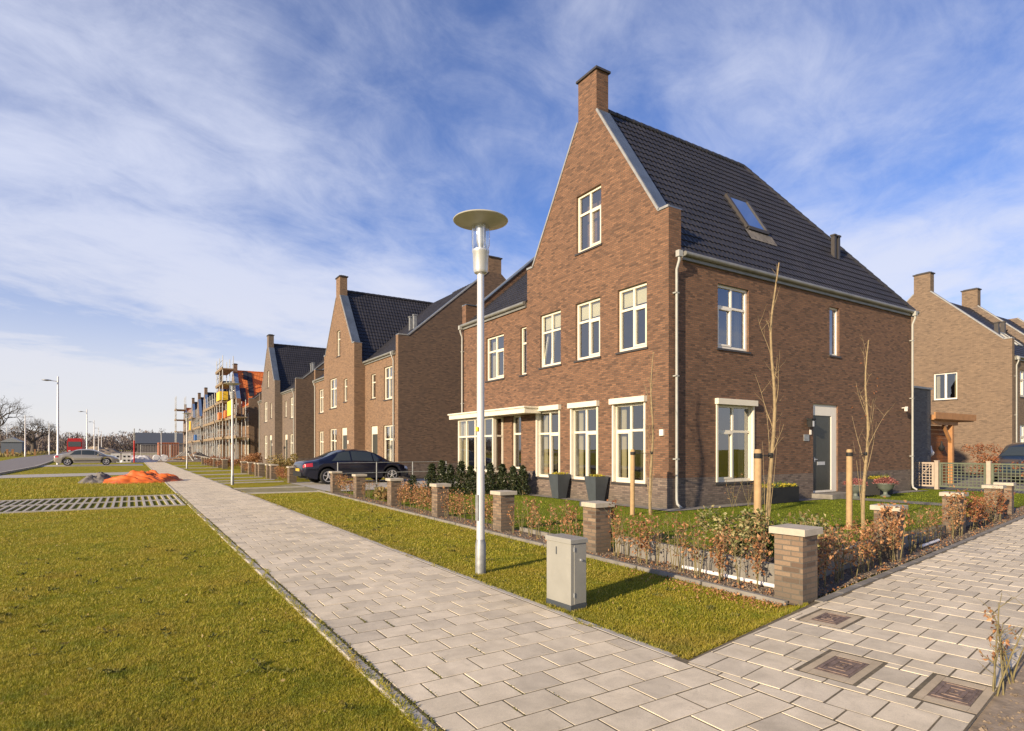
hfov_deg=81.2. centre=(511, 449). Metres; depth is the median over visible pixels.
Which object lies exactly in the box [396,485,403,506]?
beech sapling
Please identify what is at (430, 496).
beech sapling
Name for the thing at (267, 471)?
brick pillar
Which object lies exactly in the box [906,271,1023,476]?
terrace house
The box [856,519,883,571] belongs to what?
beech sapling
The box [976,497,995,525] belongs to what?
beech sapling
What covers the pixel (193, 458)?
timber heap
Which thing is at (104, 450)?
dirt heap
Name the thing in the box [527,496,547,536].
beech sapling
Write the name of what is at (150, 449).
site fence
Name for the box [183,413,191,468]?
street lamp
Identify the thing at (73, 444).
red truck
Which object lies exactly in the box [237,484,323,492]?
drive apron
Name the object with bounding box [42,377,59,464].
road lamp
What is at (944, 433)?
timber carport
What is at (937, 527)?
beech sapling
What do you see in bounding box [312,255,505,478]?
brick house
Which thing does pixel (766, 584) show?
plastic pipe
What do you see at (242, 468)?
brick pillar
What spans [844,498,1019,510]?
garden path
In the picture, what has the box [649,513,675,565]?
beech sapling
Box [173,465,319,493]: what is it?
verge paver strips
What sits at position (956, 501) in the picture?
beech sapling
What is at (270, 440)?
door
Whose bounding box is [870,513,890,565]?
beech sapling
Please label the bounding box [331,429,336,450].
window
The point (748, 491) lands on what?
bare sapling
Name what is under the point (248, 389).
unfinished house
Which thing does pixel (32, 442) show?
bare tree
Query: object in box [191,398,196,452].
unfinished house
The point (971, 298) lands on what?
terrace house
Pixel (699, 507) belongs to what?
house footpath
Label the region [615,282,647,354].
window
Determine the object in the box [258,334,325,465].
brick house
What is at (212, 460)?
clipped hedge
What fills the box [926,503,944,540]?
beech sapling
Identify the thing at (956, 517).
beech sapling
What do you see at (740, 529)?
grass tuft
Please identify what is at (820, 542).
beech sapling
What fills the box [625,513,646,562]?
beech sapling
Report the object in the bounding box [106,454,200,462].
building site ground
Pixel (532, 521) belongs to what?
beech sapling
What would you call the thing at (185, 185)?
sky
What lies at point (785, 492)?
box planter
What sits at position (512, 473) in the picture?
evergreen shrub
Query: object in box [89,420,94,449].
road lamp
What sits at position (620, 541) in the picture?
beech sapling
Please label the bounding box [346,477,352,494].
beech sapling
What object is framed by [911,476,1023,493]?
parking drive
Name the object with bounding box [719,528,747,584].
beech sapling
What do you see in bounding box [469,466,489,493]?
evergreen shrub
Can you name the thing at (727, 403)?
window
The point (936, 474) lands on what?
fence post
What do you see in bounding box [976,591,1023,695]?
bare sapling
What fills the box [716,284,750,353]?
window
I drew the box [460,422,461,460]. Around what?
window
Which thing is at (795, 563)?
brick pillar
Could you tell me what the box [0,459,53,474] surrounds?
road kerb
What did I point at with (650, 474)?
young tree
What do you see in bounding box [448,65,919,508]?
brick house
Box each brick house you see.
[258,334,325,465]
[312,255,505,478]
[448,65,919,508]
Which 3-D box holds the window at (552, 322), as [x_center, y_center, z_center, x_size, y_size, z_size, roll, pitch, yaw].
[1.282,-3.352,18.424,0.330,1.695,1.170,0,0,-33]
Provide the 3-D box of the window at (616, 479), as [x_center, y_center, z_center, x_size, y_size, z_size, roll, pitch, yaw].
[3.099,-0.208,15.508,0.402,2.265,1.300,0,0,-33]
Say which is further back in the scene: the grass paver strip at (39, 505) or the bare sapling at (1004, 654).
the grass paver strip at (39, 505)
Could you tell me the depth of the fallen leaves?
6.56 m
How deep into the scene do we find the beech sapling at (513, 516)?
10.21 m
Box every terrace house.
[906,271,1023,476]
[960,288,1023,356]
[1008,317,1023,327]
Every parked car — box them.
[53,449,118,465]
[293,449,408,483]
[994,442,1023,481]
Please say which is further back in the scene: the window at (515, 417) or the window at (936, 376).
the window at (936, 376)
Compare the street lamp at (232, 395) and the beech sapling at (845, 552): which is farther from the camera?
the street lamp at (232, 395)
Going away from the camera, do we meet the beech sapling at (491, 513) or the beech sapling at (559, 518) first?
the beech sapling at (559, 518)
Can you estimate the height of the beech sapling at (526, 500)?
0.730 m
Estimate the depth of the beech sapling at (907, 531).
8.19 m
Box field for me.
[61,451,180,453]
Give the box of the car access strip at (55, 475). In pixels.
[0,472,128,477]
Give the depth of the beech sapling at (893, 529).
7.60 m
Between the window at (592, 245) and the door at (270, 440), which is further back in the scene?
the door at (270, 440)
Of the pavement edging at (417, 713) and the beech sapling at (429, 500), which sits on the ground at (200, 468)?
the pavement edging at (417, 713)
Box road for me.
[0,452,67,471]
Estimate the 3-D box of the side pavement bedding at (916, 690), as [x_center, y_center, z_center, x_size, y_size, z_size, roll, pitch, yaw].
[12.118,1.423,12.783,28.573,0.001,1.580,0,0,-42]
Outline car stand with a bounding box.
[39,464,142,466]
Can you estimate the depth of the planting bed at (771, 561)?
8.70 m
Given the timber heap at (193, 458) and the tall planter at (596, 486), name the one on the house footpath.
the tall planter at (596, 486)
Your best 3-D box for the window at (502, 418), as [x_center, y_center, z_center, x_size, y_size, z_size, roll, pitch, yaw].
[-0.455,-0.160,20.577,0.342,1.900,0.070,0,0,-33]
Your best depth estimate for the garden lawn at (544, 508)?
13.59 m
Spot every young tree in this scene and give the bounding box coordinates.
[644,352,658,514]
[755,263,783,553]
[851,334,895,529]
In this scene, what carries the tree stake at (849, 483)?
on the garden lawn at (544, 508)
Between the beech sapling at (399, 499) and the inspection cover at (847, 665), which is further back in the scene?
the beech sapling at (399, 499)
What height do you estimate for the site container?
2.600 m
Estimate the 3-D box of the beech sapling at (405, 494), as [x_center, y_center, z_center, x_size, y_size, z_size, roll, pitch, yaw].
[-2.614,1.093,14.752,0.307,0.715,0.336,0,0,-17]
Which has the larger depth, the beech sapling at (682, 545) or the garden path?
the garden path
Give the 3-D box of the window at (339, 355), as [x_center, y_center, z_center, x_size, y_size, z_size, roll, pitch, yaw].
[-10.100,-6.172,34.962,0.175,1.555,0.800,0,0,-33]
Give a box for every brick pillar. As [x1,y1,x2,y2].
[212,458,217,466]
[221,459,227,468]
[240,461,247,472]
[247,462,254,474]
[254,463,257,475]
[257,463,265,476]
[265,464,269,478]
[269,464,278,478]
[286,466,296,482]
[329,471,341,492]
[352,474,366,497]
[385,478,402,505]
[429,483,450,516]
[490,490,516,531]
[579,500,614,553]
[769,523,822,606]
[870,503,907,559]
[939,491,968,533]
[981,484,1005,519]
[993,482,1015,514]
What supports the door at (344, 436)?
in the brick house at (386, 381)
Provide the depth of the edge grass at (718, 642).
4.62 m
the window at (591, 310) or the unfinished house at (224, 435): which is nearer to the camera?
the window at (591, 310)
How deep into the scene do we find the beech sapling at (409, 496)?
14.22 m
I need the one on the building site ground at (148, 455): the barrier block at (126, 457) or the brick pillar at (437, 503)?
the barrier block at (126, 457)
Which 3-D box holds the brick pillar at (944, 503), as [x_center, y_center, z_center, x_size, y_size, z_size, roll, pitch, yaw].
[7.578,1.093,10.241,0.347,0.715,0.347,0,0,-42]
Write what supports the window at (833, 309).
in the brick house at (671, 252)
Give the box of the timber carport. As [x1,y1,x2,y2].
[931,412,975,483]
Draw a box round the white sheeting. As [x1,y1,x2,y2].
[120,455,156,462]
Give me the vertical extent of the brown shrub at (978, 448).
1.772 m
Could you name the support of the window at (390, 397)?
in the brick house at (386, 381)
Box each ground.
[0,450,1023,730]
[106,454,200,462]
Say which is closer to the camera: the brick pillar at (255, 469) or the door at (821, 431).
the door at (821, 431)
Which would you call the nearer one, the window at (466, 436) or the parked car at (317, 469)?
the window at (466, 436)
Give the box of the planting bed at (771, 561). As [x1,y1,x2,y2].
[611,526,935,562]
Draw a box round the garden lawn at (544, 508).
[341,488,1023,556]
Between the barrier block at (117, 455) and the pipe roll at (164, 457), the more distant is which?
the pipe roll at (164, 457)
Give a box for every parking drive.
[292,478,456,491]
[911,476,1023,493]
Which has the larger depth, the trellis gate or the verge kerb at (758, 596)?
the trellis gate
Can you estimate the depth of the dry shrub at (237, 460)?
42.05 m
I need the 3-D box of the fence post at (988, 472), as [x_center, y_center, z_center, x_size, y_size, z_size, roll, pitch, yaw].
[16.158,0.925,20.233,0.140,1.050,0.140,0,0,-33]
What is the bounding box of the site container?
[157,442,178,457]
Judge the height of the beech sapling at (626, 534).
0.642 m
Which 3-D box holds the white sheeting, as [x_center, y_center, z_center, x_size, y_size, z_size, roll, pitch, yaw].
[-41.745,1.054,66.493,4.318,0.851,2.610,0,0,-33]
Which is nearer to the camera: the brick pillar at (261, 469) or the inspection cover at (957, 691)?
the inspection cover at (957, 691)
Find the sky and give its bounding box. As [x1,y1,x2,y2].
[0,0,1023,449]
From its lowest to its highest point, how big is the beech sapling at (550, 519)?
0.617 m
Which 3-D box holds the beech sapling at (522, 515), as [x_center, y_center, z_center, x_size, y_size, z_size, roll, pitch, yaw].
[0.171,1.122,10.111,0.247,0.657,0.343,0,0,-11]
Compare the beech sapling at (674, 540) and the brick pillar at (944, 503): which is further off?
the brick pillar at (944, 503)
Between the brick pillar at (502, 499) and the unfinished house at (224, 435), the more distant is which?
the unfinished house at (224, 435)
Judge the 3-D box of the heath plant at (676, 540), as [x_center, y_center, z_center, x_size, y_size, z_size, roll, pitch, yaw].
[2.126,1.256,7.716,0.584,0.392,0.566,0,0,-2]
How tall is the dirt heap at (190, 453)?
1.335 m
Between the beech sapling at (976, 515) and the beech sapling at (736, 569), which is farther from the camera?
the beech sapling at (976, 515)
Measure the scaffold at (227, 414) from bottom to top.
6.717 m
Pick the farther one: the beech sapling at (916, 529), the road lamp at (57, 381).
the road lamp at (57, 381)
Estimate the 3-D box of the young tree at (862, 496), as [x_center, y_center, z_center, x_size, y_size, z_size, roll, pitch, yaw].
[6.383,-0.313,10.745,0.625,3.532,0.707,0,0,2]
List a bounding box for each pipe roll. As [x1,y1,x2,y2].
[153,455,160,460]
[160,455,167,460]
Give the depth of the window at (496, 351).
21.43 m
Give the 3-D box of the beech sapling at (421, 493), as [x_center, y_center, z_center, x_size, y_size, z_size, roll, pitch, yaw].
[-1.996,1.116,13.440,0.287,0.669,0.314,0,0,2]
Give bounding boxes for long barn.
[135,433,182,451]
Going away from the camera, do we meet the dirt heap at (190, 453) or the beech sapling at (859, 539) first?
the beech sapling at (859, 539)
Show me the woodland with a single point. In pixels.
(125, 443)
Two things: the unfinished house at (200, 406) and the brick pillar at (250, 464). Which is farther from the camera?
the unfinished house at (200, 406)
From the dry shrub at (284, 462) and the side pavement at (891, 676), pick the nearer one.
the side pavement at (891, 676)
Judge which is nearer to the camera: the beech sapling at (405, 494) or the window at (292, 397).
the beech sapling at (405, 494)
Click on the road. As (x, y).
(16, 463)
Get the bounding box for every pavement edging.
[144,462,677,730]
[815,515,1023,601]
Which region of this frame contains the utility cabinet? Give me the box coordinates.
[545,533,587,611]
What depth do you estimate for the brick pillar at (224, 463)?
44.11 m
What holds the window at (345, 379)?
in the brick house at (386, 381)
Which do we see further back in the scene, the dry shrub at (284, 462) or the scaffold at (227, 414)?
the scaffold at (227, 414)
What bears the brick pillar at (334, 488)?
on the hedge bed at (873, 572)
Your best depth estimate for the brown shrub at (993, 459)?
22.50 m
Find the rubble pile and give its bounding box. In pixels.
[78,472,110,483]
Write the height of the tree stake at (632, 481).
1.450 m
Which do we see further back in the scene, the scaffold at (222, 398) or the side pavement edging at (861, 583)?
the scaffold at (222, 398)
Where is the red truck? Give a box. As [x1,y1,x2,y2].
[67,438,84,451]
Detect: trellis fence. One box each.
[939,462,985,488]
[991,463,1023,490]
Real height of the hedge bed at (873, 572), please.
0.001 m
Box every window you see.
[247,438,248,454]
[264,402,266,422]
[265,436,266,458]
[289,397,292,418]
[291,434,292,459]
[318,389,323,413]
[320,431,322,454]
[329,378,336,409]
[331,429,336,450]
[336,331,340,357]
[343,379,346,402]
[370,374,375,399]
[383,366,391,400]
[385,425,392,460]
[458,417,497,471]
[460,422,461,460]
[485,334,504,382]
[495,417,503,471]
[514,416,520,470]
[519,327,526,376]
[535,404,560,478]
[538,310,561,369]
[567,400,598,481]
[574,185,601,256]
[574,298,600,362]
[609,395,646,485]
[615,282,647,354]
[715,398,757,484]
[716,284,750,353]
[829,307,840,357]
[932,372,957,400]
[1020,370,1023,397]
[1020,424,1023,441]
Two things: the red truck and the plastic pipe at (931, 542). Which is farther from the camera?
the red truck
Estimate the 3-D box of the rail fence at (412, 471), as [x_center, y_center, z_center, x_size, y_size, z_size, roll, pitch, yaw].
[-4.252,0.950,21.699,4.238,1.000,0.040,0,0,-35]
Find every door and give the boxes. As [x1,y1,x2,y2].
[270,440,271,461]
[343,435,346,448]
[373,434,377,454]
[813,415,829,490]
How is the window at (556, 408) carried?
in the brick house at (671, 252)
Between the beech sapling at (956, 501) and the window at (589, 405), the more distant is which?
the window at (589, 405)
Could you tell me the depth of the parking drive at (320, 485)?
24.36 m
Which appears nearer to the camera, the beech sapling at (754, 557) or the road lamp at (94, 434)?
the beech sapling at (754, 557)
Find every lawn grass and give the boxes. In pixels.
[0,477,174,499]
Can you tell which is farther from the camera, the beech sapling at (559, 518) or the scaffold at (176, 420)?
the scaffold at (176, 420)
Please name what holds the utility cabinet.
on the ground at (200, 468)
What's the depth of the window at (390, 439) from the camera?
30.16 m
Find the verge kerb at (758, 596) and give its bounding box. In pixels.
[317,490,787,605]
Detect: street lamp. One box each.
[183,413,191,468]
[224,383,240,484]
[453,209,507,573]
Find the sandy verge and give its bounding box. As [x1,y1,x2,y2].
[967,658,1023,730]
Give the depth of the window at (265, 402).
54.03 m
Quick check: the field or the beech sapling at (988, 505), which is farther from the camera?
the field
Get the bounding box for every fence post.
[934,460,939,488]
[986,461,991,483]
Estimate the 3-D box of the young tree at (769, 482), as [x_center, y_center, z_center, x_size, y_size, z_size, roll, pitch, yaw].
[3.609,-0.579,8.356,0.669,4.065,0.411,0,0,-66]
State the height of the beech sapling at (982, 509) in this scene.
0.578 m
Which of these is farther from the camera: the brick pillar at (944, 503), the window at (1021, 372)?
the window at (1021, 372)
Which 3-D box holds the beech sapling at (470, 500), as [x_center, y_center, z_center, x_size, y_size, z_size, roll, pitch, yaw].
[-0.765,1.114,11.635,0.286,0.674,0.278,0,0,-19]
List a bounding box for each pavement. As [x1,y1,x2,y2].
[145,462,857,730]
[688,519,1023,730]
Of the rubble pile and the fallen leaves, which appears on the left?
the rubble pile
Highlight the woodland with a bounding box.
[0,426,173,451]
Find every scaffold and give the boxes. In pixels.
[174,396,186,443]
[187,409,198,451]
[193,416,207,454]
[203,393,223,457]
[215,355,234,457]
[224,399,246,461]
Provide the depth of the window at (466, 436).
21.52 m
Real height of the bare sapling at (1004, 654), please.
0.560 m
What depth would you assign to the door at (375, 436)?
31.64 m
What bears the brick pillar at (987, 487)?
on the hedge bed at (873, 572)
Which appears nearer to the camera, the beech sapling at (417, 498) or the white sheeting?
the beech sapling at (417, 498)
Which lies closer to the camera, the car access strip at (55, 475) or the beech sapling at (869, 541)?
the beech sapling at (869, 541)
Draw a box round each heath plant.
[645,528,666,542]
[653,530,696,547]
[690,540,730,559]
[736,544,772,562]
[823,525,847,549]
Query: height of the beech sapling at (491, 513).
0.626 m
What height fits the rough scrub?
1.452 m
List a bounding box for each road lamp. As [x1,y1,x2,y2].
[24,415,31,456]
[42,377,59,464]
[49,423,54,454]
[78,409,87,448]
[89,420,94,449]
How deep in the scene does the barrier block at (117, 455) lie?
63.99 m
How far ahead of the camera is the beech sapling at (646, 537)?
7.46 m
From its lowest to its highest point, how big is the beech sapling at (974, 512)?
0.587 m
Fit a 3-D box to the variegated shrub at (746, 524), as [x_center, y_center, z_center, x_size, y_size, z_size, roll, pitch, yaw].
[3.095,1.074,7.399,1.595,0.756,0.900,0,0,20]
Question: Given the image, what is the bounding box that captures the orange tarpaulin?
[103,470,183,483]
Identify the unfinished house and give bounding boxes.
[183,404,190,451]
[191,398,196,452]
[197,393,203,453]
[202,387,215,456]
[218,375,231,458]
[230,363,263,461]
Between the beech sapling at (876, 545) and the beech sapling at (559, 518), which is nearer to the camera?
the beech sapling at (876, 545)
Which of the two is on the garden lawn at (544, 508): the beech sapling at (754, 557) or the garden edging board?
the garden edging board
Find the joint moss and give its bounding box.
[207,518,569,730]
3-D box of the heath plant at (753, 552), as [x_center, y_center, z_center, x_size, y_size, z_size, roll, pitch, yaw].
[2.771,1.266,6.738,0.467,0.372,0.314,0,0,23]
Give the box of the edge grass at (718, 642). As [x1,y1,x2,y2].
[175,491,808,730]
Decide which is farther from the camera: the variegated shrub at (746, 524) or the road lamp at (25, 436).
the road lamp at (25, 436)
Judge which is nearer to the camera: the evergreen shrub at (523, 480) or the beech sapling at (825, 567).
the beech sapling at (825, 567)
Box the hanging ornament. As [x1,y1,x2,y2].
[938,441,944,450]
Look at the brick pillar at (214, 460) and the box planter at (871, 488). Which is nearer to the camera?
the box planter at (871, 488)
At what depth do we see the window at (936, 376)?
33.31 m
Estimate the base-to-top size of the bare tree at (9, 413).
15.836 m
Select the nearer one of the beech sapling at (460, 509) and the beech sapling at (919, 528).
the beech sapling at (919, 528)
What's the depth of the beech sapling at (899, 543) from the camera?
7.61 m
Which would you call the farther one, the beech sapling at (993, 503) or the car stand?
the car stand
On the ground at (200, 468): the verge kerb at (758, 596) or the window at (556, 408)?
the verge kerb at (758, 596)
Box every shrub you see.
[234,453,253,466]
[240,452,262,462]
[266,453,298,469]
[406,480,415,497]
[410,474,420,489]
[424,463,437,489]
[435,459,449,491]
[443,464,457,492]
[453,460,468,493]
[462,465,476,493]
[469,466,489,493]
[485,462,498,494]
[493,463,512,490]
[503,465,519,492]
[513,465,531,494]
[696,505,834,560]
[755,520,780,555]
[960,442,1002,480]
[968,452,1001,476]
[1010,461,1023,475]
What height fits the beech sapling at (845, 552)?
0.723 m
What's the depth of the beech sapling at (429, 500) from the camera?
13.29 m
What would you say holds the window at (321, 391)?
in the brick house at (386, 381)
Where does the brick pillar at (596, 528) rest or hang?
on the hedge bed at (873, 572)
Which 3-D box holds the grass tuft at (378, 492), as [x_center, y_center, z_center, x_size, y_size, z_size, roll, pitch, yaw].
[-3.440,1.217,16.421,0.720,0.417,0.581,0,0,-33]
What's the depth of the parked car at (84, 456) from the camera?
52.78 m
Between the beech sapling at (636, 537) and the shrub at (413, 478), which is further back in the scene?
the shrub at (413, 478)
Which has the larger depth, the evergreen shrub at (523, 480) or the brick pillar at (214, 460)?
the brick pillar at (214, 460)
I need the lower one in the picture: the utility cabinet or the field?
the utility cabinet
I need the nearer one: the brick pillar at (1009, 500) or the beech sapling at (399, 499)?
the brick pillar at (1009, 500)
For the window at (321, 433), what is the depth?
40.72 m
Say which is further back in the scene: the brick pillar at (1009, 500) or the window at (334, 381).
the window at (334, 381)
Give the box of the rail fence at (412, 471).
[337,461,446,487]
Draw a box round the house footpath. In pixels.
[524,490,925,510]
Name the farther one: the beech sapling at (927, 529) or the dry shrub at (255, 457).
the dry shrub at (255, 457)
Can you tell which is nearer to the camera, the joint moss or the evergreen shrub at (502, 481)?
the joint moss
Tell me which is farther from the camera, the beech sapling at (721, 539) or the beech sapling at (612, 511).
the beech sapling at (612, 511)
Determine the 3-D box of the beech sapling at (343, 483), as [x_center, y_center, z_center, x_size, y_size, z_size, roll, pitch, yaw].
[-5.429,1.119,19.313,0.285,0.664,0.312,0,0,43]
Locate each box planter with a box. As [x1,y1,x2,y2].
[762,480,798,503]
[865,473,892,494]
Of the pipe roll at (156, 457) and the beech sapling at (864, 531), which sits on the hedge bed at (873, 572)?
the beech sapling at (864, 531)
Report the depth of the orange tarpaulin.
25.82 m
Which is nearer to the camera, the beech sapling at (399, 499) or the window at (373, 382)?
the beech sapling at (399, 499)
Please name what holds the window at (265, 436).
in the brick house at (286, 410)
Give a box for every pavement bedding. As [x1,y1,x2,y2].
[689,518,1023,730]
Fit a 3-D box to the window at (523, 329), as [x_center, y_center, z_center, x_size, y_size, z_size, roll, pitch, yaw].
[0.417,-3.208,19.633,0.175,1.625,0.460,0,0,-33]
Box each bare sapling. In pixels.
[726,475,742,506]
[740,474,753,506]
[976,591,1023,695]
[984,610,1023,683]
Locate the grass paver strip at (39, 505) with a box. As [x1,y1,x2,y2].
[0,494,185,513]
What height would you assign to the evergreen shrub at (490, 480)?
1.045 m
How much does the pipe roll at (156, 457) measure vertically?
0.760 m
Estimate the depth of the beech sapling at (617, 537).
8.05 m
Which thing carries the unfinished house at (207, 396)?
on the ground at (200, 468)
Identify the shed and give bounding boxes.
[0,437,23,453]
[911,386,932,486]
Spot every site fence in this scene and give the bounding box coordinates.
[140,444,169,457]
[170,445,197,456]
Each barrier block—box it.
[111,453,119,462]
[122,453,130,462]
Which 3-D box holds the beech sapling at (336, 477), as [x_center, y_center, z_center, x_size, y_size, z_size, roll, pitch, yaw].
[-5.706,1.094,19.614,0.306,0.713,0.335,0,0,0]
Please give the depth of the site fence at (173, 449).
84.94 m
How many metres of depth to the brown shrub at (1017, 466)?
22.52 m
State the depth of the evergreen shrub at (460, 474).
19.00 m
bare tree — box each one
[0,397,31,432]
[2,415,59,451]
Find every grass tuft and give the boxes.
[374,487,386,500]
[736,523,773,550]
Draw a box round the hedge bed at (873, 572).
[329,492,1023,604]
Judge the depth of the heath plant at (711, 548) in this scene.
7.24 m
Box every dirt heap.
[88,446,121,453]
[167,451,207,460]
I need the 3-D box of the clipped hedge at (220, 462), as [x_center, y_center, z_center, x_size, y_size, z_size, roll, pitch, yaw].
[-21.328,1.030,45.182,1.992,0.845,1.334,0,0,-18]
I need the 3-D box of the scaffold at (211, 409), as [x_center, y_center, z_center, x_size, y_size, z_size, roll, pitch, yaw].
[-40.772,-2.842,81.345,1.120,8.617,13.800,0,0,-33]
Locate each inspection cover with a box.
[800,609,860,627]
[800,651,881,683]
[913,675,996,718]
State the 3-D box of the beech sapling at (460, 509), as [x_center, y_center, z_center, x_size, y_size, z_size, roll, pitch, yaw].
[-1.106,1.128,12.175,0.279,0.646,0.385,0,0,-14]
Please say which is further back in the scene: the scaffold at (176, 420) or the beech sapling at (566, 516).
the scaffold at (176, 420)
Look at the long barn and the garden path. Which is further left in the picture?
the long barn
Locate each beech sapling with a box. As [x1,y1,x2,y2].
[334,472,341,492]
[338,475,347,492]
[342,475,348,493]
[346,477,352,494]
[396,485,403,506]
[399,481,407,501]
[401,479,411,507]
[405,483,416,509]
[411,487,424,510]
[412,481,422,509]
[414,481,426,511]
[418,484,428,512]
[423,490,431,513]
[427,487,431,508]
[438,486,453,514]
[447,495,455,518]
[452,488,464,518]
[454,492,465,520]
[459,493,470,521]
[466,491,474,522]
[485,496,492,525]
[486,499,492,527]
[506,502,517,532]
[515,497,527,533]
[519,492,537,535]
[525,501,538,536]
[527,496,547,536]
[543,504,557,534]
[548,503,569,532]
[560,498,575,533]
[563,506,575,534]
[568,504,582,535]
[607,499,626,550]
[607,506,624,555]
[608,512,632,557]
[614,512,642,557]
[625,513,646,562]
[635,511,658,564]
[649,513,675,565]
[662,511,685,568]
[665,513,691,572]
[683,513,715,576]
[685,522,705,573]
[704,524,738,580]
[708,529,732,580]
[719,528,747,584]
[742,525,773,588]
[817,531,833,591]
[818,525,841,586]
[824,528,848,583]
[829,515,855,580]
[840,521,873,576]
[844,516,877,572]
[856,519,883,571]
[858,520,880,567]
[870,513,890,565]
[876,496,914,561]
[880,506,903,561]
[904,512,919,553]
[907,506,925,551]
[914,505,932,548]
[918,508,936,542]
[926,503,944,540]
[929,505,948,538]
[943,499,962,536]
[944,485,969,535]
[944,506,960,538]
[966,490,990,530]
[966,498,991,527]
[966,499,985,528]
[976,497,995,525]
[980,487,994,523]
[985,485,1000,522]
[993,489,1014,519]
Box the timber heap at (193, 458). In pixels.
[168,452,203,460]
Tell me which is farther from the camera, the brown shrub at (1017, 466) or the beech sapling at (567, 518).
the brown shrub at (1017, 466)
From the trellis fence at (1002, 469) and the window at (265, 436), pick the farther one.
the window at (265, 436)
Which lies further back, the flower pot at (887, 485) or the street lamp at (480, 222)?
the flower pot at (887, 485)
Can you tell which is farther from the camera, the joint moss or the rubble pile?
the rubble pile
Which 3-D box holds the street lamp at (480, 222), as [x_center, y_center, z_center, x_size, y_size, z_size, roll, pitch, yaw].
[-0.366,-0.630,6.981,0.644,4.160,0.644,0,0,-33]
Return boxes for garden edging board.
[519,512,984,583]
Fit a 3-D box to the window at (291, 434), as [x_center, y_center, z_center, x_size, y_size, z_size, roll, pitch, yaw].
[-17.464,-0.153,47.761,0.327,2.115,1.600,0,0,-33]
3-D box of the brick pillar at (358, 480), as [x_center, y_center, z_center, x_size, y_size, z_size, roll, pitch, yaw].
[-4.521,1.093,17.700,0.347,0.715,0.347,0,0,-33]
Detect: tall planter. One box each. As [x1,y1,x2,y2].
[548,472,570,498]
[584,474,608,500]
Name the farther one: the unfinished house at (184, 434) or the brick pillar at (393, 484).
the unfinished house at (184, 434)
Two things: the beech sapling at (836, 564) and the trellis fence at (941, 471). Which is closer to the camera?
the beech sapling at (836, 564)
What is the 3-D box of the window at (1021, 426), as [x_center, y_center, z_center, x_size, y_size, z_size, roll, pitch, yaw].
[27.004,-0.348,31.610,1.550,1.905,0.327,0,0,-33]
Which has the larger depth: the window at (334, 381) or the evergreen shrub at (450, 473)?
the window at (334, 381)
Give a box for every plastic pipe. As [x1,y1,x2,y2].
[682,565,773,587]
[919,539,939,547]
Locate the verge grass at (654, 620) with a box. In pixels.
[251,492,793,657]
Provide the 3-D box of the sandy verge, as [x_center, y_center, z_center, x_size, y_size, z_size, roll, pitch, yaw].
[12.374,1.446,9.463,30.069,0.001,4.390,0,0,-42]
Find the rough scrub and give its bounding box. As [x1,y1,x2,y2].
[0,450,60,456]
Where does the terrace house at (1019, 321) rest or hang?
on the ground at (200, 468)
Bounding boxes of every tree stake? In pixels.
[630,449,652,514]
[753,449,772,527]
[846,449,867,529]
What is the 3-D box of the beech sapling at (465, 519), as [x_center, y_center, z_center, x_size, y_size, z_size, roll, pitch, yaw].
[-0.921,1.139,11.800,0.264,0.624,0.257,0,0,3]
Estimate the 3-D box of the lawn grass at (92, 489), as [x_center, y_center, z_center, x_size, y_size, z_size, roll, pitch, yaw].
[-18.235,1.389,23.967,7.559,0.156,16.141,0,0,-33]
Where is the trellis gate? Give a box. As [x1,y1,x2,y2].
[911,462,933,486]
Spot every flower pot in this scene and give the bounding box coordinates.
[842,478,867,498]
[872,476,897,496]
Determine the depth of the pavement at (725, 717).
4.28 m
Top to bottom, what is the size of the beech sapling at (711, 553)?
0.641 m
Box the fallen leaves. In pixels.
[344,494,1023,610]
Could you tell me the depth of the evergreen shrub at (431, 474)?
19.25 m
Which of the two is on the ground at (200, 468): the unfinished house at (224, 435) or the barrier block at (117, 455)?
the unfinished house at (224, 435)
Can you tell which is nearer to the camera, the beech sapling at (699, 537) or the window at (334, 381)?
the beech sapling at (699, 537)
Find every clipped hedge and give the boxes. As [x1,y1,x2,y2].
[206,456,226,465]
[215,458,238,467]
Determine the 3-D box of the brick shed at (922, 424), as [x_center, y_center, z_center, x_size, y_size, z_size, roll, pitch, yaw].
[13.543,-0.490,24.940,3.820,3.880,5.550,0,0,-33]
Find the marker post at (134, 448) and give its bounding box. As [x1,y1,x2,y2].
[133,428,134,462]
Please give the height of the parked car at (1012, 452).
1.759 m

